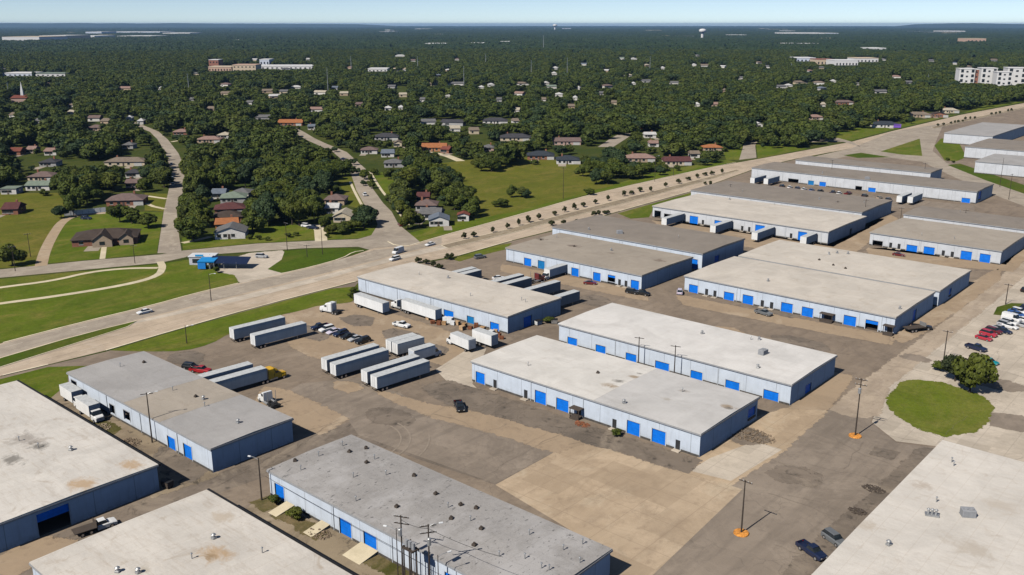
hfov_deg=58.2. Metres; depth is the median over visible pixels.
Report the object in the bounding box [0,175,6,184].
tree
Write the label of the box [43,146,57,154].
house
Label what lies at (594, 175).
tree
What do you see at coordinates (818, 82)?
house
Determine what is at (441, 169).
tree
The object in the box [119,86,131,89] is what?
house
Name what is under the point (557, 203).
kerb
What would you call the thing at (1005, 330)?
parked car
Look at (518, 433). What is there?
concrete apron
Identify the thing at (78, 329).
carriageway
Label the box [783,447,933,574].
wet stain
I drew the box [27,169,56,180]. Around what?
house
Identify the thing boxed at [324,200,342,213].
house
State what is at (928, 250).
loading door
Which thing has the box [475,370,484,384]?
loading door
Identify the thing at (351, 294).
shrub
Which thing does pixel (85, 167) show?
tree
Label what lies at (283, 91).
house
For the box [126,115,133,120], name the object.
house
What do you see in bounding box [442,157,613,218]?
meadow
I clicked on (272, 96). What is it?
house
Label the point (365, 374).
semi trailer
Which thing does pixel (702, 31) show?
water tower
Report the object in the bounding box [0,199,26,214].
house
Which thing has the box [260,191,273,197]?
tree
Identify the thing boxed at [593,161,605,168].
tree
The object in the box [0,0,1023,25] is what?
sky
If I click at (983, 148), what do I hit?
warehouse
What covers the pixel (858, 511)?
rubble heap
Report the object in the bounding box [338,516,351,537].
loading door
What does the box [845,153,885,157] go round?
lawn
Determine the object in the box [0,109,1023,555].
yard asphalt
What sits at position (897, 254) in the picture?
parked car
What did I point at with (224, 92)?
house
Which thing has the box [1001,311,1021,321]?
cargo van
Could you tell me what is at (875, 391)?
service road
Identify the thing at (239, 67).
school building
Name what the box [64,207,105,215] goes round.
white fence
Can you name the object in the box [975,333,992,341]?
parked car
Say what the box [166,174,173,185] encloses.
tree
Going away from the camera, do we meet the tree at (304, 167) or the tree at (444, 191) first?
the tree at (444, 191)
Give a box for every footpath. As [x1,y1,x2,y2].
[0,261,165,303]
[0,267,157,287]
[349,181,361,204]
[370,173,409,224]
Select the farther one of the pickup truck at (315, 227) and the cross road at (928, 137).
the cross road at (928, 137)
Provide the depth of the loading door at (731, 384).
222.13 m
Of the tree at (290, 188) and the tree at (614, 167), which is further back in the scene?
the tree at (614, 167)
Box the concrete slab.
[496,443,741,574]
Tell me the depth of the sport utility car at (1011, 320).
269.75 m
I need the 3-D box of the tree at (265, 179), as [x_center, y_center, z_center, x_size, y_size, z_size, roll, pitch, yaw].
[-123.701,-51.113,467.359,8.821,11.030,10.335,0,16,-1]
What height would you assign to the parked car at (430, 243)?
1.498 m
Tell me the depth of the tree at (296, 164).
521.16 m
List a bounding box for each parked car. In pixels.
[136,308,152,314]
[326,327,339,334]
[340,332,355,339]
[347,334,361,341]
[425,241,434,245]
[492,275,503,279]
[583,280,596,284]
[892,252,904,256]
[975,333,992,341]
[997,327,1012,333]
[1001,322,1018,329]
[1010,310,1023,315]
[1017,322,1023,326]
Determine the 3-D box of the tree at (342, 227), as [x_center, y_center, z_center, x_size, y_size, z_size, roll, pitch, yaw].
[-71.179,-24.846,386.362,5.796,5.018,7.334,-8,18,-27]
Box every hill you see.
[0,23,396,26]
[896,23,1023,27]
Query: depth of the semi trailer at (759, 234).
374.53 m
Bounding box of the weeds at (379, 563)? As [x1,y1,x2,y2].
[363,555,408,574]
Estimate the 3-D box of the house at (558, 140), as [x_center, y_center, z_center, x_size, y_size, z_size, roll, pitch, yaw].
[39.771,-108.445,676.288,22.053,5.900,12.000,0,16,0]
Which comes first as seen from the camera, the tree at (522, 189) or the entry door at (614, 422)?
the entry door at (614, 422)
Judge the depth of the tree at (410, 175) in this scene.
472.63 m
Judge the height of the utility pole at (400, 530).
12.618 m
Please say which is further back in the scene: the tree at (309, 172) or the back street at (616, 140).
the back street at (616, 140)
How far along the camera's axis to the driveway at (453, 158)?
608.99 m
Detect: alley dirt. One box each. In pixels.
[0,535,77,574]
[51,391,219,498]
[245,500,413,574]
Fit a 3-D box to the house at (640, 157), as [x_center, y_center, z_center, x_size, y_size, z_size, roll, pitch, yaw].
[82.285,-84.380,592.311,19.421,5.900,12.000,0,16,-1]
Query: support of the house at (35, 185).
on the ground at (366, 161)
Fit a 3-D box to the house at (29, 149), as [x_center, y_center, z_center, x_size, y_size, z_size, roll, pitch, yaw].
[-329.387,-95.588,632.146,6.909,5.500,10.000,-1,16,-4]
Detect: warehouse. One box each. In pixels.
[0,380,160,552]
[29,488,356,574]
[66,351,293,472]
[266,434,612,574]
[357,262,561,333]
[470,335,759,456]
[505,233,693,289]
[551,215,744,269]
[558,303,837,405]
[652,194,866,243]
[684,256,935,336]
[690,180,892,222]
[738,240,971,306]
[751,162,993,203]
[795,156,942,178]
[812,440,1023,574]
[869,218,1023,264]
[903,206,1023,232]
[943,122,1023,144]
[964,138,1023,158]
[974,154,1023,177]
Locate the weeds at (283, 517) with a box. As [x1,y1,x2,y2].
[270,513,305,526]
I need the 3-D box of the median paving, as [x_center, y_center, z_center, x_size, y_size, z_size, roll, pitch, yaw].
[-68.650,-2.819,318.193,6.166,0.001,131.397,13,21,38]
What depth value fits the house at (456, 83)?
1322.21 m
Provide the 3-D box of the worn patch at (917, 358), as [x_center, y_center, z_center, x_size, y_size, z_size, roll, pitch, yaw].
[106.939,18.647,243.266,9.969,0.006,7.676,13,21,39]
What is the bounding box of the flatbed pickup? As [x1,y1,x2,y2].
[71,517,117,537]
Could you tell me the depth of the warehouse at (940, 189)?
486.96 m
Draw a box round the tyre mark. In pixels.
[391,423,429,455]
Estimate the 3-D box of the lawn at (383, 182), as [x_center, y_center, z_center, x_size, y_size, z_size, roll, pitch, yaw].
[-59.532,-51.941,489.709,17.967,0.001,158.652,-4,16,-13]
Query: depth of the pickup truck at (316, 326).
265.47 m
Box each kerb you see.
[1,321,135,366]
[3,283,237,342]
[3,364,47,375]
[106,281,355,350]
[282,250,363,273]
[411,162,735,244]
[441,170,736,247]
[457,240,511,255]
[620,191,689,210]
[932,107,1022,127]
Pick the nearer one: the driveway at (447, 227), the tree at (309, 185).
the driveway at (447, 227)
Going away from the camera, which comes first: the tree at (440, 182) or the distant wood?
the tree at (440, 182)
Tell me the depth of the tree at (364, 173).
520.76 m
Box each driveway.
[35,212,105,265]
[83,246,100,251]
[100,247,106,258]
[145,203,166,208]
[181,236,210,242]
[313,224,326,240]
[431,152,463,160]
[443,226,451,229]
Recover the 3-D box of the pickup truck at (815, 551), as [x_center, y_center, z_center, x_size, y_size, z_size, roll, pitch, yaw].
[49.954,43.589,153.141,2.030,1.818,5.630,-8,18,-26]
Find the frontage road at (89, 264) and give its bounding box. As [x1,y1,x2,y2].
[0,226,419,277]
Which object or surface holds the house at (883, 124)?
on the lawn at (853, 134)
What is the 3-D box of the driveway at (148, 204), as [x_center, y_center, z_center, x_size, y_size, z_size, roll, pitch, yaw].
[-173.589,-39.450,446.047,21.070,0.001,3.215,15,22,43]
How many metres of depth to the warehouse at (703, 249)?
352.97 m
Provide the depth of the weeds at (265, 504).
169.03 m
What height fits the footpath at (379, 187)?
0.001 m
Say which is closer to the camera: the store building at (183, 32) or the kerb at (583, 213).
the kerb at (583, 213)
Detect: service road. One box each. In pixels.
[653,273,1023,574]
[830,262,1023,417]
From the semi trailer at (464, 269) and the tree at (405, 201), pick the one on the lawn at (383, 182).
the tree at (405, 201)
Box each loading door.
[35,502,72,537]
[166,434,175,450]
[182,442,192,460]
[274,482,284,501]
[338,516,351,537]
[363,529,377,550]
[443,308,453,316]
[466,315,474,323]
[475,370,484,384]
[490,321,498,330]
[523,314,531,327]
[524,257,531,266]
[534,389,546,405]
[537,260,544,268]
[556,397,568,413]
[567,336,577,345]
[571,267,578,276]
[593,271,600,281]
[595,343,605,353]
[607,274,615,283]
[625,351,636,362]
[626,419,640,436]
[630,279,639,289]
[651,427,666,445]
[654,360,669,370]
[688,283,698,293]
[689,215,697,223]
[690,369,702,380]
[692,258,697,269]
[714,254,719,262]
[723,291,734,300]
[724,378,739,390]
[742,294,753,304]
[747,404,755,420]
[755,224,764,230]
[762,388,779,402]
[780,301,792,313]
[797,231,807,239]
[801,306,813,317]
[804,381,811,394]
[819,181,825,186]
[843,314,856,326]
[864,318,878,331]
[868,187,875,191]
[906,244,917,251]
[912,308,916,320]
[923,246,934,254]
[960,250,972,260]
[961,197,970,202]
[978,253,990,262]
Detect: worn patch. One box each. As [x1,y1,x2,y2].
[166,351,205,363]
[239,452,283,475]
[333,381,363,392]
[339,314,374,325]
[365,407,415,425]
[382,328,419,338]
[425,343,448,354]
[579,295,615,305]
[715,326,744,332]
[764,465,822,487]
[771,335,829,351]
[899,353,931,362]
[979,379,1023,391]
[989,412,1023,431]
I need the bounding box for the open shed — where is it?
[209,256,250,268]
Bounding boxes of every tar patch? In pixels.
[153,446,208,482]
[298,325,330,341]
[438,386,510,410]
[727,425,771,444]
[753,306,801,317]
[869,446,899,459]
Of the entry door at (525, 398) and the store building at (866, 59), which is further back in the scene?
the store building at (866, 59)
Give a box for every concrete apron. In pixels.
[375,391,582,452]
[435,346,485,387]
[683,408,827,485]
[692,443,781,480]
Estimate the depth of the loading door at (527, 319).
268.08 m
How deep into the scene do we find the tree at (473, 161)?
563.40 m
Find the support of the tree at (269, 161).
on the ground at (366, 161)
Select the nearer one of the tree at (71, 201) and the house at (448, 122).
the tree at (71, 201)
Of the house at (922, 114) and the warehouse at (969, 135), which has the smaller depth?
the warehouse at (969, 135)
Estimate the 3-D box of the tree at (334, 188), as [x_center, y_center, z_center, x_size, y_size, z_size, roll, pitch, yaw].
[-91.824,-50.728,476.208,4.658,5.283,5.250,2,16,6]
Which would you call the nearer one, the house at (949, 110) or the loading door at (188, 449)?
the loading door at (188, 449)
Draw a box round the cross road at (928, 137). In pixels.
[816,124,1023,205]
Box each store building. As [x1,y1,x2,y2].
[2,36,67,40]
[3,72,41,75]
[36,72,69,76]
[39,35,90,38]
[85,31,115,33]
[90,35,114,36]
[117,31,174,32]
[128,35,167,35]
[162,32,201,33]
[259,59,273,64]
[261,65,313,68]
[368,67,389,71]
[775,32,825,33]
[791,57,813,60]
[810,58,827,64]
[826,59,858,64]
[847,57,878,61]
[861,47,885,48]
[958,38,985,41]
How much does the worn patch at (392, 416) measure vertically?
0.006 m
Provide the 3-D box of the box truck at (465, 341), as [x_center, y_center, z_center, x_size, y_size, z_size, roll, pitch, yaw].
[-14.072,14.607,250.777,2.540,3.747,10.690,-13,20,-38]
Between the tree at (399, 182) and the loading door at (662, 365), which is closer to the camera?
the loading door at (662, 365)
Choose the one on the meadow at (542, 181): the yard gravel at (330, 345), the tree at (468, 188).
the tree at (468, 188)
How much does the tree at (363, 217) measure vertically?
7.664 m
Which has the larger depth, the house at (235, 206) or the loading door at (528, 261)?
the house at (235, 206)
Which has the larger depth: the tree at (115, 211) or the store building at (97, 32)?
the store building at (97, 32)
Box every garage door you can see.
[133,201,142,204]
[134,162,141,165]
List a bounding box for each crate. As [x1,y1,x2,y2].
[446,316,453,323]
[459,325,464,330]
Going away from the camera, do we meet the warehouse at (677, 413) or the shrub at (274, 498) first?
the shrub at (274, 498)
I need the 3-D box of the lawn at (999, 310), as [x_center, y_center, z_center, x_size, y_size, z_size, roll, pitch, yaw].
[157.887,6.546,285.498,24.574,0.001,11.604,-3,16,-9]
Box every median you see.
[0,321,134,366]
[443,170,738,247]
[933,107,1023,127]
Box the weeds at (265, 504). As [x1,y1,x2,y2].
[249,496,283,511]
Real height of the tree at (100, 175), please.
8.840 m
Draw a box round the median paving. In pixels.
[133,245,446,323]
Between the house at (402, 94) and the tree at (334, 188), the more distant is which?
the house at (402, 94)
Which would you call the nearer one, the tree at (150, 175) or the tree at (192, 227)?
the tree at (192, 227)
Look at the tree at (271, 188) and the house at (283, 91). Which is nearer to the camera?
the tree at (271, 188)
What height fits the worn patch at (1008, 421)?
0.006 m
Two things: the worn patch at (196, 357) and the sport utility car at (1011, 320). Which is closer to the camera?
the worn patch at (196, 357)
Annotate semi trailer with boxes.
[198,361,252,379]
[209,365,266,389]
[229,315,285,341]
[250,321,306,348]
[321,343,378,372]
[330,347,388,378]
[354,292,389,313]
[361,354,419,385]
[370,358,429,391]
[386,332,416,354]
[392,335,424,356]
[401,298,441,319]
[452,266,475,272]
[460,268,481,277]
[472,327,497,346]
[490,273,523,282]
[502,276,531,287]
[524,280,560,294]
[553,289,579,305]
[661,213,684,224]
[710,220,732,233]
[750,175,765,183]
[751,226,774,241]
[763,175,779,184]
[800,232,816,243]
[896,192,911,203]
[907,193,922,204]
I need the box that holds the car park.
[218,250,283,282]
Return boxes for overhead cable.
[265,476,423,564]
[402,520,501,556]
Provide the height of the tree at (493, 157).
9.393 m
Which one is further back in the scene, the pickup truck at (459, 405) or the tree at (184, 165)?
the tree at (184, 165)
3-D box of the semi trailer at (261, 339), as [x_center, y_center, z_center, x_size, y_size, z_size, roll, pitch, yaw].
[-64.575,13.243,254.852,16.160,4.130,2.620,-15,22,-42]
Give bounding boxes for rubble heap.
[95,423,110,429]
[123,437,141,446]
[308,528,331,539]
[575,420,589,427]
[732,427,774,444]
[848,507,867,515]
[861,484,885,493]
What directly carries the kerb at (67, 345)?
on the boulevard
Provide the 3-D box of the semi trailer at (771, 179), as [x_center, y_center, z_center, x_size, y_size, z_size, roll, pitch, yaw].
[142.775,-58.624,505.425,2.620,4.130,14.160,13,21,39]
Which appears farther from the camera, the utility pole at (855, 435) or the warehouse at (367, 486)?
the utility pole at (855, 435)
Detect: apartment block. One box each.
[955,68,975,82]
[974,68,978,82]
[977,67,997,83]
[992,71,1012,85]
[1003,67,1023,84]
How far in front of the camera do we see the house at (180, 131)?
729.48 m
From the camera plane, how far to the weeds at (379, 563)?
149.71 m
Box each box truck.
[59,382,82,407]
[75,394,104,422]
[408,342,441,358]
[446,331,475,351]
[542,263,567,280]
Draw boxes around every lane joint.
[8,107,1007,350]
[26,106,1009,341]
[40,107,1020,360]
[74,121,948,346]
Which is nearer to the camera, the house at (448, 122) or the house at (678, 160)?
the house at (678, 160)
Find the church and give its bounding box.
[11,82,26,102]
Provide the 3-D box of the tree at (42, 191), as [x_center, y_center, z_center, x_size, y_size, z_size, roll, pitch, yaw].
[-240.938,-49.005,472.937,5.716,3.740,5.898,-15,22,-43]
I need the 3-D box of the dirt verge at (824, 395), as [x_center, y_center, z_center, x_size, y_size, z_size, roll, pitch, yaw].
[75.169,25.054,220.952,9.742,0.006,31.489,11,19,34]
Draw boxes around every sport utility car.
[80,215,91,219]
[181,361,198,368]
[255,253,267,257]
[301,222,310,226]
[318,323,334,332]
[332,328,348,337]
[354,335,370,344]
[389,255,400,260]
[474,253,485,258]
[625,287,638,294]
[677,288,682,294]
[821,527,843,547]
[979,328,997,337]
[985,325,1002,333]
[996,319,1009,324]
[1002,317,1017,325]
[1011,306,1023,313]
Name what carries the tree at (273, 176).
on the ground at (366, 161)
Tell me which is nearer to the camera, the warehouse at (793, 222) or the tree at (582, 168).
the warehouse at (793, 222)
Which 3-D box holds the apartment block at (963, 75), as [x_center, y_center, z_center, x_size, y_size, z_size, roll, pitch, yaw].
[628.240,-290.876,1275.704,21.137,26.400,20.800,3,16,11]
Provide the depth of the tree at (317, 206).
408.74 m
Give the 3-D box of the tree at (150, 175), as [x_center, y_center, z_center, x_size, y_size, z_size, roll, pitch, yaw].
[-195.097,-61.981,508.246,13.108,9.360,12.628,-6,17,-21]
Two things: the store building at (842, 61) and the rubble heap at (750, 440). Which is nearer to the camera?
the rubble heap at (750, 440)
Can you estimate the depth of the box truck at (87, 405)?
204.82 m
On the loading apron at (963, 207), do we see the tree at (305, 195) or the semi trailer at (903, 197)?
the semi trailer at (903, 197)
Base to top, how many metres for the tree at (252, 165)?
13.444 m
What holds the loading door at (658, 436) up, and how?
in the warehouse at (677, 413)
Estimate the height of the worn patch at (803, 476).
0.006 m
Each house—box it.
[0,186,22,193]
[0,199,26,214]
[8,147,25,154]
[24,178,51,190]
[26,144,40,152]
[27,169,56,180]
[38,156,62,166]
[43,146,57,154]
[70,228,140,247]
[87,125,100,130]
[88,115,103,120]
[100,118,110,123]
[104,155,149,165]
[105,191,148,205]
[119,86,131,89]
[122,140,137,148]
[124,167,139,177]
[124,177,138,187]
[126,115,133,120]
[137,118,145,124]
[173,127,186,134]
[197,134,222,142]
[207,106,213,110]
[211,186,229,198]
[213,202,245,212]
[213,210,242,221]
[214,215,239,227]
[214,221,248,239]
[217,132,228,138]
[219,191,247,202]
[220,83,231,86]
[220,91,229,94]
[234,188,253,197]
[255,114,270,119]
[262,89,273,92]
[268,94,279,98]
[278,118,304,125]
[279,89,287,93]
[291,85,300,88]
[307,123,314,129]
[310,107,322,111]
[314,90,326,94]
[323,191,348,204]
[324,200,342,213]
[332,207,352,222]
[340,91,348,95]
[360,146,378,153]
[375,131,399,140]
[381,149,394,156]
[384,157,403,167]
[393,139,401,146]
[399,92,406,96]
[414,197,438,210]
[416,190,431,200]
[419,205,444,219]
[421,119,435,124]
[421,141,447,151]
[428,212,449,226]
[440,119,465,125]
[440,145,452,152]
[448,82,463,85]
[449,125,460,131]
[457,210,469,220]
[468,127,478,133]
[482,117,507,123]
[484,142,493,151]
[500,132,530,140]
[511,118,519,122]
[514,91,525,95]
[517,82,529,85]
[527,149,554,159]
[546,85,556,88]
[551,136,581,144]
[555,153,580,163]
[602,84,612,87]
[626,152,655,161]
[642,130,656,137]
[647,139,658,146]
[661,155,691,165]
[688,150,700,157]
[701,142,722,150]
[776,85,786,87]
[793,80,807,83]
[809,114,823,119]
[813,81,824,84]
[817,86,826,90]
[835,100,853,104]
[870,120,900,127]
[874,89,886,92]
[909,111,931,117]
[929,111,947,117]
[939,107,959,112]
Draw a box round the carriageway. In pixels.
[0,237,441,356]
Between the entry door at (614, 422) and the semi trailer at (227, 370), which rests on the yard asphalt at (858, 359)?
the semi trailer at (227, 370)
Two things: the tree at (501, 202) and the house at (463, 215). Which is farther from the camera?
the tree at (501, 202)
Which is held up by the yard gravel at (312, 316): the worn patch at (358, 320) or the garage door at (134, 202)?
the worn patch at (358, 320)
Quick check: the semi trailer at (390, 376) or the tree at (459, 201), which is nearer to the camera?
the semi trailer at (390, 376)
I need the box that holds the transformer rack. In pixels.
[401,539,418,574]
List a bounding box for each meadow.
[0,193,64,267]
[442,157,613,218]
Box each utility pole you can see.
[140,391,157,442]
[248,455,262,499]
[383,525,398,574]
[394,514,408,574]
[420,522,442,574]
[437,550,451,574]
[635,337,643,362]
[671,345,679,372]
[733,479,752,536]
[848,378,867,438]
[943,330,952,357]
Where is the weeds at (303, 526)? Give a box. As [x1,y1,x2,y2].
[294,519,326,540]
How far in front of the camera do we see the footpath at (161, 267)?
308.34 m
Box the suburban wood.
[0,48,1023,176]
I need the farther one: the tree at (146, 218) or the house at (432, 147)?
the house at (432, 147)
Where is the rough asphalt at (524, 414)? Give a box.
[421,380,702,473]
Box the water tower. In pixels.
[699,29,705,37]
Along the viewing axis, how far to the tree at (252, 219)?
386.28 m
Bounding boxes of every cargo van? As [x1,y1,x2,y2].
[392,246,403,253]
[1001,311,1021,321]
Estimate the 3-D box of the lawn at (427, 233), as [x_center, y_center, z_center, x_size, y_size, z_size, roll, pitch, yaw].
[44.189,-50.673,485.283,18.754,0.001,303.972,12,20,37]
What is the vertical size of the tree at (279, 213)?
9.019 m
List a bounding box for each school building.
[208,66,232,70]
[209,59,222,65]
[232,64,261,70]
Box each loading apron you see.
[500,264,648,300]
[652,215,897,251]
[676,295,894,344]
[824,191,974,211]
[866,247,1023,271]
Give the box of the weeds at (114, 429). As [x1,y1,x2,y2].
[89,418,120,434]
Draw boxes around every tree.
[0,167,23,185]
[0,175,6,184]
[0,243,27,265]
[39,189,49,195]
[49,171,69,189]
[50,205,68,217]
[57,174,78,194]
[63,193,81,215]
[72,192,84,204]
[73,183,98,204]
[78,165,94,169]
[78,173,101,189]
[79,169,96,174]
[89,184,103,201]
[97,174,103,189]
[99,170,123,177]
[100,171,123,190]
[105,204,129,222]
[113,166,123,175]
[121,207,140,223]
[135,178,152,191]
[137,213,157,227]
[139,167,154,178]
[147,167,158,183]
[150,160,168,167]
[153,166,171,187]
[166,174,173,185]
[173,216,188,225]
[173,216,209,240]
[176,199,191,209]
[177,151,201,170]
[177,204,188,217]
[178,192,201,202]
[180,157,201,174]
[182,171,201,192]
[182,183,202,193]
[184,165,208,175]
[186,159,201,167]
[186,193,197,199]
[186,208,209,222]
[188,199,213,218]
[194,169,207,185]
[195,184,211,197]
[201,162,214,170]
[202,156,215,163]
[202,197,210,205]
[205,178,211,186]
[207,166,235,187]
[218,156,233,163]
[218,159,240,166]
[225,164,241,182]
[237,164,251,186]
[238,157,253,163]
[241,208,251,218]
[243,210,267,232]
[244,160,262,170]
[246,199,255,208]
[250,176,258,185]
[251,193,277,209]
[253,158,266,165]
[253,166,280,182]
[253,196,276,225]
[254,184,282,196]
[259,176,276,186]
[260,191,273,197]
[264,158,273,165]
[265,181,287,189]
[269,174,280,180]
[270,156,284,164]
[273,191,296,202]
[273,192,286,199]
[276,202,286,218]
[278,195,295,224]
[279,164,300,176]
[279,176,298,186]
[280,172,300,183]
[281,184,295,194]
[283,200,312,225]
[285,156,295,164]
[291,186,308,194]
[292,162,302,166]
[292,188,322,203]
[295,156,306,163]
[295,165,311,170]
[295,182,320,194]
[298,175,316,184]
[299,169,315,178]
[299,189,320,201]
[303,197,323,220]
[311,149,330,160]
[313,169,329,192]
[314,165,339,176]
[315,209,326,216]
[317,161,334,167]
[317,171,333,194]
[318,216,330,227]
[323,224,336,233]
[330,185,339,193]
[331,159,339,163]
[335,161,350,175]
[337,161,356,175]
[337,222,349,233]
[340,220,361,230]
[350,211,374,227]
[351,204,364,213]
[356,205,378,223]
[359,169,369,178]
[366,179,375,186]
[369,168,377,174]
[383,169,391,176]
[388,178,409,191]
[388,185,411,198]
[388,188,413,205]
[391,171,399,180]
[391,197,409,213]
[394,199,410,214]
[397,167,419,186]
[398,208,416,228]
[401,155,414,165]
[406,151,419,157]
[413,157,431,163]
[413,164,423,169]
[414,154,434,159]
[415,213,424,225]
[417,168,431,191]
[421,162,439,170]
[426,154,442,163]
[427,172,451,193]
[430,167,448,173]
[431,169,440,180]
[437,195,445,201]
[440,187,453,205]
[444,180,463,188]
[445,166,453,172]
[445,189,458,209]
[448,173,462,182]
[450,171,462,179]
[453,193,466,208]
[455,186,476,193]
[457,189,473,196]
[460,198,480,216]
[463,196,478,204]
[470,158,481,164]
[473,160,486,170]
[482,155,500,161]
[485,159,501,171]
[491,198,508,206]
[498,156,507,164]
[506,184,516,195]
[516,186,528,196]
[522,189,531,197]
[575,164,589,172]
[582,156,598,162]
[583,157,590,164]
[584,188,595,193]
[588,159,600,167]
[589,168,600,183]
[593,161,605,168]
[600,170,614,181]
[602,162,621,174]
[607,157,621,163]
[609,163,626,177]
[610,153,628,163]
[623,165,640,178]
[627,161,640,167]
[635,163,648,177]
[644,162,657,169]
[655,165,665,172]
[662,164,670,169]
[908,116,914,123]
[940,354,959,380]
[951,352,999,392]
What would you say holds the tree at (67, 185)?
on the ground at (366, 161)
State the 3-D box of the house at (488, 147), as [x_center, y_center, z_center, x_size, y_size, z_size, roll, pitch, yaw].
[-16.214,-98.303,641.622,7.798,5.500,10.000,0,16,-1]
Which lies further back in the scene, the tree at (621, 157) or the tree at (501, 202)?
the tree at (621, 157)
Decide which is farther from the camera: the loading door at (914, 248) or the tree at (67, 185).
the tree at (67, 185)
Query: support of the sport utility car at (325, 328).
on the yard gravel at (312, 316)
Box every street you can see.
[135,122,183,252]
[296,128,408,244]
[598,129,640,146]
[739,140,756,159]
[807,138,857,145]
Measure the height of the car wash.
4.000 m
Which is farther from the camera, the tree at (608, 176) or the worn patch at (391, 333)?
the tree at (608, 176)
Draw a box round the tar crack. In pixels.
[169,311,1019,554]
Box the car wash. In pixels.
[188,253,218,268]
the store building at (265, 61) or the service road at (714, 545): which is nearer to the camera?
the service road at (714, 545)
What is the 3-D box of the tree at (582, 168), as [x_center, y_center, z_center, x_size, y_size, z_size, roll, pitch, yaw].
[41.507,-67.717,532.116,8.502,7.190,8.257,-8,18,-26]
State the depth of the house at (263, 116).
840.78 m
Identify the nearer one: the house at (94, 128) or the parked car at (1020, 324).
the parked car at (1020, 324)
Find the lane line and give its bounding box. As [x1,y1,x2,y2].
[11,113,989,367]
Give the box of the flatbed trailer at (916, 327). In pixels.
[903,321,926,332]
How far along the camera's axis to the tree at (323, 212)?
411.93 m
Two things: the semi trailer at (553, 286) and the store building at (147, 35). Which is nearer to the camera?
the semi trailer at (553, 286)
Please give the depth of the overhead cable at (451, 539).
134.52 m
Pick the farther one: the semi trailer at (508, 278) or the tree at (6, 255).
the tree at (6, 255)
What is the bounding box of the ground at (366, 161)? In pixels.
[0,57,1023,375]
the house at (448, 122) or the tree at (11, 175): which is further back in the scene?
the house at (448, 122)
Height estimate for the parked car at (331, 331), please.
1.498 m
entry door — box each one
[489,379,497,390]
[520,390,527,400]
[608,419,616,429]
[671,440,680,452]
[758,300,764,307]
[824,314,832,319]
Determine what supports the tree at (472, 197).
on the meadow at (542, 181)
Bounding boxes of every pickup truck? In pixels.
[189,365,211,372]
[306,225,318,229]
[310,322,328,330]
[392,320,410,328]
[453,399,465,411]
[636,289,650,295]
[754,308,772,316]
[795,539,827,560]
[911,323,931,329]
[964,343,987,351]
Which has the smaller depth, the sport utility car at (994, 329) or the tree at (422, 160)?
the sport utility car at (994, 329)
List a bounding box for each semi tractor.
[258,366,286,384]
[258,390,280,408]
[319,301,341,314]
[391,299,404,311]
[530,271,544,283]
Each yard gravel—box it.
[254,387,348,434]
[282,302,464,364]
[285,336,359,358]
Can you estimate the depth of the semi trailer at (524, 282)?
302.77 m
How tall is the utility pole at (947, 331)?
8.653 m
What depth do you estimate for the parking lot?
227.30 m
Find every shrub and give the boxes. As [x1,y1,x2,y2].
[267,494,280,504]
[285,506,302,519]
[347,291,354,297]
[349,287,357,291]
[444,253,451,257]
[542,316,553,322]
[611,428,622,435]
[931,360,945,370]
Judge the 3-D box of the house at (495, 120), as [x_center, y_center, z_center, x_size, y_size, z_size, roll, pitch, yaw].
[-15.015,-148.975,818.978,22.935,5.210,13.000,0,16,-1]
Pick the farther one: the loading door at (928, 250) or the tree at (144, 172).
the tree at (144, 172)
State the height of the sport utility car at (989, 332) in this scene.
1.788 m
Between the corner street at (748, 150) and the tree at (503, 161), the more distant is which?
the corner street at (748, 150)
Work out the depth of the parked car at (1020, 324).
267.86 m
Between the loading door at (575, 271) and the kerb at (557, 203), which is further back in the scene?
the kerb at (557, 203)
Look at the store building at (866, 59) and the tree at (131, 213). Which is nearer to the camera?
the tree at (131, 213)
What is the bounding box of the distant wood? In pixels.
[0,26,1023,56]
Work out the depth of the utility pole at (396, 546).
143.00 m
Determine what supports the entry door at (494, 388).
in the warehouse at (677, 413)
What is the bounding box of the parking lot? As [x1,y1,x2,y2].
[872,277,1023,461]
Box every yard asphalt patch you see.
[19,422,544,574]
[291,377,552,482]
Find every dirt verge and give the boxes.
[790,372,852,410]
[893,270,1001,342]
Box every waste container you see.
[160,478,173,488]
[534,319,541,325]
[551,318,557,323]
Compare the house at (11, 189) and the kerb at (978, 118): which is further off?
the kerb at (978, 118)
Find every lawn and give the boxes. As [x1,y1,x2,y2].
[0,260,237,342]
[0,366,84,397]
[48,212,162,262]
[113,287,354,350]
[145,193,167,211]
[182,225,376,249]
[268,248,360,272]
[338,174,363,207]
[374,172,409,216]
[410,160,734,240]
[452,243,510,260]
[618,193,690,218]
[724,147,741,159]
[756,142,805,157]
[835,101,1021,140]
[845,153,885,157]
[881,139,921,155]
[886,379,994,436]
[935,138,963,160]
[949,164,1023,192]
[993,303,1023,314]
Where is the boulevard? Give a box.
[0,103,1023,375]
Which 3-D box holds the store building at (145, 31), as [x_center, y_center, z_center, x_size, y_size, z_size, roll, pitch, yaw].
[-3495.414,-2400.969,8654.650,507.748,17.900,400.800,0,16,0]

